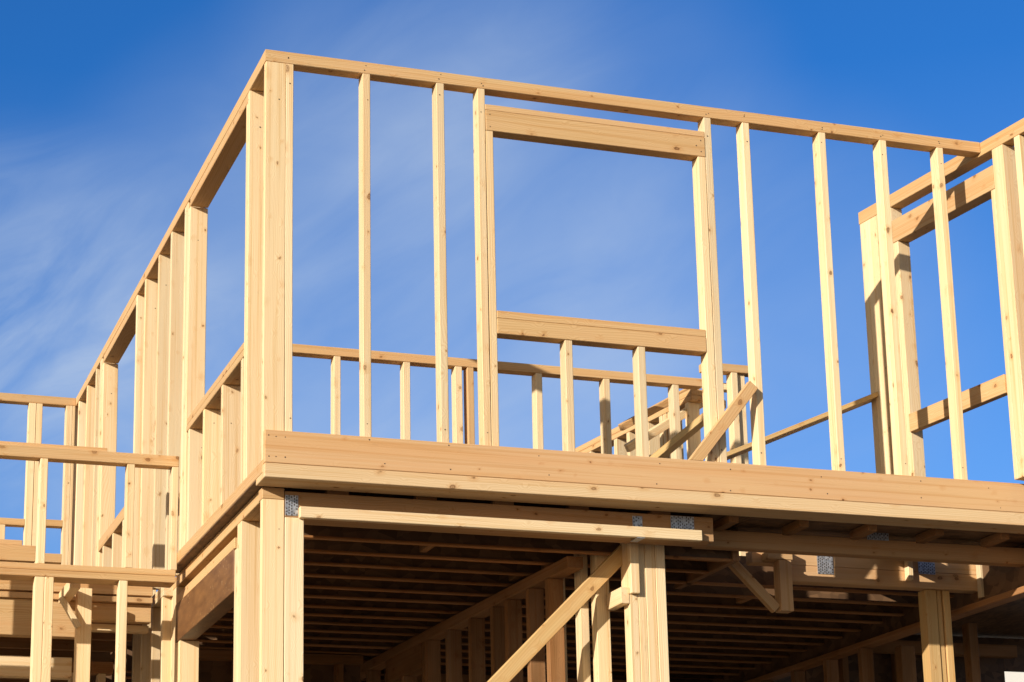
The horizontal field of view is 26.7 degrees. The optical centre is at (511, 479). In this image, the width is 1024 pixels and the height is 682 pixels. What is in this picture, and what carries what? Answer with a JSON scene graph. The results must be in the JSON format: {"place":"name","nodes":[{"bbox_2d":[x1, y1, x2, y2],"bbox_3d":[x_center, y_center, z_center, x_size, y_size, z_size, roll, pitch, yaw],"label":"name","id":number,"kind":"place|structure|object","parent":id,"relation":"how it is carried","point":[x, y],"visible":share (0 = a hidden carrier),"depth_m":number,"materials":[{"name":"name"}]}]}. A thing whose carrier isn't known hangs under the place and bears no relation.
{"place":"outdoors","nodes":[
{"label":"outdoors","id":0,"kind":"place"},
{"bbox_2d":[0,539,35,562],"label":"timber offcut","id":1,"kind":"object","parent":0,"point":[14,551],"visible":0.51,"depth_m":14.88,"materials":[{"name":"brown wood"}]},
{"bbox_2d":[0,0,1023,591],"label":"sky","id":2,"kind":"structure","parent":0,"point":[111,111],"materials":[{"name":"blue"}]},
{"bbox_2d":[384,668,713,681],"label":"partition wall","id":3,"kind":"structure","parent":0,"point":[465,677],"depth_m":16.55,"materials":[{"name":"brown wood"}]},
{"bbox_2d":[1004,671,1023,681],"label":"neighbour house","id":4,"kind":"structure","parent":0,"point":[1014,676],"depth_m":28.99,"materials":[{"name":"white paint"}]},
{"label":"ground","id":5,"kind":"structure","parent":0,"visible":0},
{"bbox_3d":[-0.584,4.917,15.516,8.500,1.350,9.000,4,-15,-19],"label":"foundation","id":6,"kind":"object","parent":5,"relation":"on","visible":0},
{"bbox_2d":[68,661,73,681],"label":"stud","id":7,"kind":"object","parent":6,"relation":"on","point":[71,680],"visible":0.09,"depth_m":14.61,"materials":[{"name":"brown wood"}]},
{"bbox_2d":[58,583,91,681],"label":"porch post","id":8,"kind":"object","parent":6,"relation":"on","point":[80,618],"visible":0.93,"depth_m":13.77,"materials":[{"name":"brown wood"}]},
{"bbox_2d":[0,580,152,639],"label":"porch beam","id":9,"kind":"structure","parent":8,"relation":"on","point":[16,597],"depth_m":13.94,"materials":[{"name":"brown wood"}]},
{"bbox_2d":[0,655,71,679],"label":"porch beam","id":10,"kind":"structure","parent":9,"relation":"attached to","point":[19,667],"depth_m":14.02,"materials":[{"name":"brown wood"}]},
{"bbox_2d":[91,603,150,633],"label":"porch beam","id":11,"kind":"structure","parent":9,"relation":"attached to","point":[106,613],"depth_m":14.15,"materials":[{"name":"brown wood"}]},
{"bbox_2d":[0,562,175,681],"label":"wall frame","id":12,"kind":"object","parent":6,"relation":"on","point":[44,578],"visible":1,"depth_m":13.26,"materials":[{"name":"brown wood"}]},
{"bbox_2d":[0,441,178,569],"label":"wall frame","id":13,"kind":"object","parent":12,"relation":"on","point":[43,454],"visible":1,"depth_m":13.50,"materials":[{"name":"brown wood"}]},
{"bbox_2d":[90,662,112,681],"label":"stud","id":14,"kind":"object","parent":6,"relation":"on","point":[101,670],"visible":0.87,"depth_m":14.68,"materials":[{"name":"brown wood"}]},
{"bbox_2d":[132,585,172,681],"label":"wall frame","id":15,"kind":"object","parent":6,"relation":"on","point":[151,652],"visible":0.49,"depth_m":14.23,"materials":[{"name":"brown wood"}]},
{"bbox_2d":[0,622,141,681],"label":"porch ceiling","id":16,"kind":"structure","parent":15,"relation":"on","point":[103,646],"depth_m":15.31,"materials":[{"name":"brown wood"}]},
{"bbox_2d":[0,393,75,564],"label":"wall frame","id":17,"kind":"object","parent":16,"relation":"on","point":[35,404],"visible":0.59,"depth_m":18.19,"materials":[{"name":"brown wood"}]},
{"bbox_2d":[170,487,272,681],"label":"wall frame","id":18,"kind":"object","parent":6,"relation":"on","point":[218,577],"visible":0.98,"depth_m":12.49,"materials":[{"name":"brown wood"}]},
{"bbox_2d":[259,487,303,681],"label":"corner post","id":19,"kind":"object","parent":6,"relation":"on","point":[281,640],"visible":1,"depth_m":11.46,"materials":[{"name":"brown wood"}]},
{"bbox_2d":[284,490,713,547],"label":"front beam","id":20,"kind":"structure","parent":19,"relation":"on","point":[418,513],"depth_m":11.97,"materials":[{"name":"brown wood"}]},
{"bbox_2d":[90,429,1023,681],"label":"floor platform","id":21,"kind":"structure","parent":20,"relation":"on","point":[369,593],"depth_m":12.73,"materials":[{"name":"beige wood"}]},
{"bbox_2d":[71,49,285,594],"bbox_3d":[-2.476,-0.347,14.978,0.124,2.437,7.153,4,-15,-19],"label":"wall frame","id":22,"kind":"object","parent":21,"relation":"on","point":[212,438],"visible":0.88,"depth_m":13.62,"materials":[{"name":"brown wood"}]},
{"bbox_2d":[292,344,701,458],"bbox_3d":[-0.172,-0.047,14.612,3.220,1.562,0.096,4,-15,-19],"label":"wall frame","id":23,"kind":"object","parent":21,"relation":"on","point":[536,372],"visible":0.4,"depth_m":14.70,"materials":[{"name":"brown wood"}]},
{"bbox_2d":[263,49,979,479],"bbox_3d":[0.787,-1.086,12.492,4.548,2.375,0.098,4,-15,-19],"label":"wall frame","id":24,"kind":"object","parent":21,"relation":"on","point":[567,333],"visible":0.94,"depth_m":12.49,"materials":[{"name":"brown wood"}]},
{"bbox_2d":[575,389,702,459],"bbox_3d":[0.756,0.397,16.370,0.105,1.530,2.600,6,-16,-26],"label":"wall frame","id":25,"kind":"object","parent":21,"relation":"on","point":[690,400],"visible":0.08,"depth_m":15.80,"materials":[{"name":"brown wood"}]},
{"bbox_2d":[618,387,702,451],"bbox_3d":[1.117,-0.468,15.472,0.734,0.641,0.156,4,-15,-19],"label":"timber brace","id":26,"kind":"object","parent":25,"relation":"attached to","point":[654,431],"visible":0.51,"depth_m":15.38,"materials":[{"name":"brown wood"}]},
{"bbox_2d":[650,400,725,457],"bbox_3d":[1.016,-0.205,13.941,0.844,0.718,0.080,4,-15,-19],"label":"timber brace","id":27,"kind":"object","parent":21,"relation":"on","point":[679,439],"visible":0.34,"depth_m":13.96,"materials":[{"name":"yellow wood"}]},
{"bbox_2d":[688,381,757,460],"bbox_3d":[1.205,-0.334,12.372,0.454,0.498,0.042,4,-15,-19],"label":"timber brace","id":28,"kind":"object","parent":21,"relation":"on","point":[717,431],"visible":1,"depth_m":12.35,"materials":[{"name":"brown wood"}]},
{"bbox_2d":[699,363,748,555],"bbox_3d":[1.556,0.018,15.274,0.440,1.689,0.180,4,-15,-19],"label":"wall frame","id":29,"kind":"object","parent":21,"relation":"on","point":[735,384],"visible":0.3,"depth_m":15.36,"materials":[{"name":"brown wood"}]},
{"bbox_2d":[728,553,793,613],"bbox_3d":[1.492,0.612,13.241,0.479,0.404,0.090,4,-15,-19],"label":"hanging post","id":30,"kind":"object","parent":21,"relation":"hanging from","point":[782,602],"visible":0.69,"depth_m":13.24,"materials":[{"name":"brown wood"}]},
{"bbox_2d":[692,530,1023,566],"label":"front beam","id":31,"kind":"structure","parent":21,"relation":"attached to","point":[882,546],"depth_m":12.99,"materials":[{"name":"brown wood"}]},
{"bbox_2d":[858,118,1023,480],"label":"wall frame","id":32,"kind":"object","parent":21,"relation":"on","point":[999,182],"visible":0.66,"depth_m":13.70,"materials":[{"name":"brown wood"}]},
{"bbox_2d":[727,392,878,459],"bbox_3d":[1.786,-0.309,13.975,1.475,0.677,0.112,4,-15,-19],"label":"timber brace","id":33,"kind":"object","parent":32,"relation":"attached to","point":[788,431],"visible":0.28,"depth_m":13.97,"materials":[{"name":"yellow wood"}]},
{"bbox_2d":[199,649,363,681],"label":"partition wall","id":34,"kind":"structure","parent":6,"relation":"on","point":[215,665],"depth_m":15.54,"materials":[{"name":"brown wood"}]},
{"bbox_2d":[360,556,582,681],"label":"wall frame","id":35,"kind":"object","parent":6,"relation":"on","point":[411,659],"visible":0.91,"depth_m":13.54,"materials":[{"name":"brown wood"}]},
{"bbox_2d":[563,554,611,681],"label":"portal post","id":36,"kind":"object","parent":6,"relation":"on","point":[602,660],"depth_m":12.52,"materials":[{"name":"brown wood"}]},
{"bbox_2d":[607,543,669,681],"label":"portal post","id":37,"kind":"object","parent":6,"relation":"on","point":[639,595],"visible":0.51,"depth_m":12.35,"materials":[{"name":"brown wood"}]},
{"bbox_2d":[487,544,621,681],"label":"timber brace","id":38,"kind":"object","parent":37,"relation":"attached to","point":[550,627],"visible":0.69,"depth_m":12.26,"materials":[{"name":"yellow wood"}]},
{"bbox_2d":[714,545,1023,681],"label":"wall frame","id":39,"kind":"object","parent":6,"relation":"on","point":[1003,585],"visible":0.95,"depth_m":15.05,"materials":[{"name":"brown wood"}]},
{"bbox_2d":[895,645,916,681],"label":"post","id":40,"kind":"object","parent":6,"relation":"on","point":[905,660],"visible":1,"depth_m":14.96,"materials":[{"name":"brown wood"}]},
{"bbox_2d":[805,634,1023,681],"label":"wall frame","id":41,"kind":"object","parent":6,"relation":"on","point":[998,657],"visible":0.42,"depth_m":16.35,"materials":[{"name":"brown wood"}]},
{"bbox_2d":[918,589,955,681],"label":"post","id":42,"kind":"object","parent":6,"relation":"on","point":[936,636],"visible":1,"depth_m":13.67,"materials":[{"name":"brown wood"}]},
{"bbox_2d":[746,552,983,597],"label":"beam","id":43,"kind":"structure","parent":42,"relation":"on","point":[871,573],"depth_m":13.61,"materials":[{"name":"brown wood"}]},
{"bbox_2d":[962,623,980,681],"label":"post","id":44,"kind":"object","parent":6,"relation":"on","point":[971,653],"visible":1,"depth_m":15.16,"materials":[{"name":"brown wood"}]}
]}

